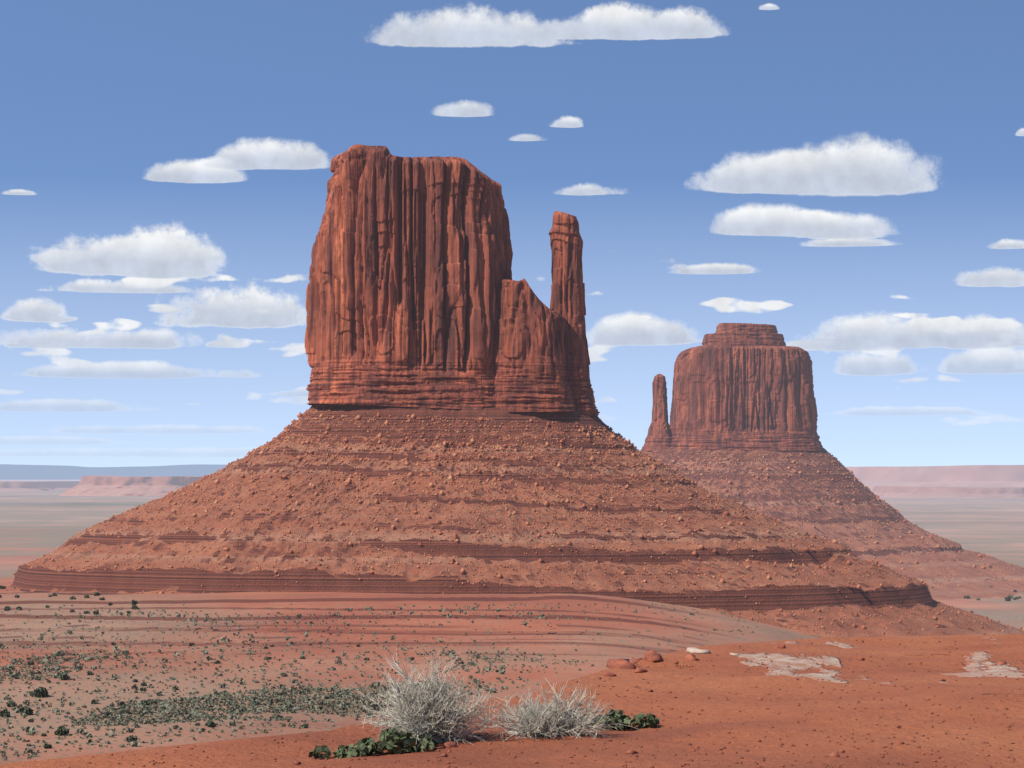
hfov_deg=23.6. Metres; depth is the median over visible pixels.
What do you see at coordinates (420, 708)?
dry bush
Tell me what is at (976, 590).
mitten talus
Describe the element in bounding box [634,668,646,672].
bluff rock
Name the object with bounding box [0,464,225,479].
mesa
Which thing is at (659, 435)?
mitten thumb
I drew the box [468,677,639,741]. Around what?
dry bush
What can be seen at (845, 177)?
sky
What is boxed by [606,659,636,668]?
bluff rock
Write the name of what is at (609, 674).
bluff rock
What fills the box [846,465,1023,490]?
mesa
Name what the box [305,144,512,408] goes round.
mitten tower
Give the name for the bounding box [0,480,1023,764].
valley ground
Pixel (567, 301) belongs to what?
mitten thumb
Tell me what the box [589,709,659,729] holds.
green plant
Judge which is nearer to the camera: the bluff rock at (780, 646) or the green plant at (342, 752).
the green plant at (342, 752)
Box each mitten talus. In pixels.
[4,404,1023,637]
[643,447,1023,599]
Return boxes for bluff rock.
[443,741,457,747]
[604,672,616,676]
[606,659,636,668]
[630,658,642,664]
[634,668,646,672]
[643,650,662,661]
[684,654,698,660]
[686,647,710,653]
[773,644,784,647]
[829,752,839,756]
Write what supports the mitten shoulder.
on the mitten talus at (729, 598)
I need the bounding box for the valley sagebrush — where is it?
[0,603,757,759]
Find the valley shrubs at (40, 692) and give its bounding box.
[0,585,1021,748]
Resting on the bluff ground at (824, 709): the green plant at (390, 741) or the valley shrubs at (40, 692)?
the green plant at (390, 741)
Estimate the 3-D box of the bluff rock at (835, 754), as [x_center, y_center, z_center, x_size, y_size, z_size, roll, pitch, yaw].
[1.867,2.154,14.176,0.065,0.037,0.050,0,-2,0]
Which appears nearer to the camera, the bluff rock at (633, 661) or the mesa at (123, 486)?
the bluff rock at (633, 661)
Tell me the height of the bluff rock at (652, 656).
0.133 m
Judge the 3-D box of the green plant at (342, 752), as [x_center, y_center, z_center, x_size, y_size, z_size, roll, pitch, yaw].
[-1.037,2.233,14.885,0.392,0.100,0.326,0,-2,0]
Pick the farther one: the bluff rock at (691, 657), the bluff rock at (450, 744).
the bluff rock at (691, 657)
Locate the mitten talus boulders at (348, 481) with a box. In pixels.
[5,409,1023,637]
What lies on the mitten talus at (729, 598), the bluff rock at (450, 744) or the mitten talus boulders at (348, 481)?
the mitten talus boulders at (348, 481)
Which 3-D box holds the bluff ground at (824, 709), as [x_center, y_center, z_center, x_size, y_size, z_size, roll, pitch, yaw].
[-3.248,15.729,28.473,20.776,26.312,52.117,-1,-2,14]
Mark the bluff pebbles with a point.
(631, 752)
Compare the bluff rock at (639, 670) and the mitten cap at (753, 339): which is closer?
the bluff rock at (639, 670)
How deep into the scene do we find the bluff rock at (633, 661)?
21.06 m
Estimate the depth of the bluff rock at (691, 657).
21.08 m
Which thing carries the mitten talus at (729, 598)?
on the valley ground at (36, 526)
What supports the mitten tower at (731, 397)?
on the mitten talus at (976, 590)
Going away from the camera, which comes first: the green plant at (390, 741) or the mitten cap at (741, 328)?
the green plant at (390, 741)
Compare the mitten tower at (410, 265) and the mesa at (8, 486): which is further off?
the mesa at (8, 486)
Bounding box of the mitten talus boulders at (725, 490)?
[648,452,1022,587]
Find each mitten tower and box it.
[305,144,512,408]
[670,345,823,450]
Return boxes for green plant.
[308,743,372,758]
[356,727,436,753]
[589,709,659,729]
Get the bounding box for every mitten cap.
[702,333,785,345]
[715,323,777,332]
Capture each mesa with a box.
[0,464,225,479]
[0,481,79,491]
[59,476,202,495]
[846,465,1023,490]
[872,486,1023,497]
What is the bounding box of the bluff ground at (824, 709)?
[0,634,1023,767]
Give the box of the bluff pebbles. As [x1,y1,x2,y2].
[22,639,1023,767]
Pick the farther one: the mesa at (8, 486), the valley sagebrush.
the mesa at (8, 486)
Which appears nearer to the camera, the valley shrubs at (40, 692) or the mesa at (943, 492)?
the valley shrubs at (40, 692)
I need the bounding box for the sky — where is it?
[0,0,1023,466]
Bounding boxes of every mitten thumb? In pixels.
[548,211,599,415]
[640,374,671,450]
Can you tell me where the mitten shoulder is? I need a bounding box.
[493,279,575,411]
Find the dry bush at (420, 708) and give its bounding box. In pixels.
[356,645,516,745]

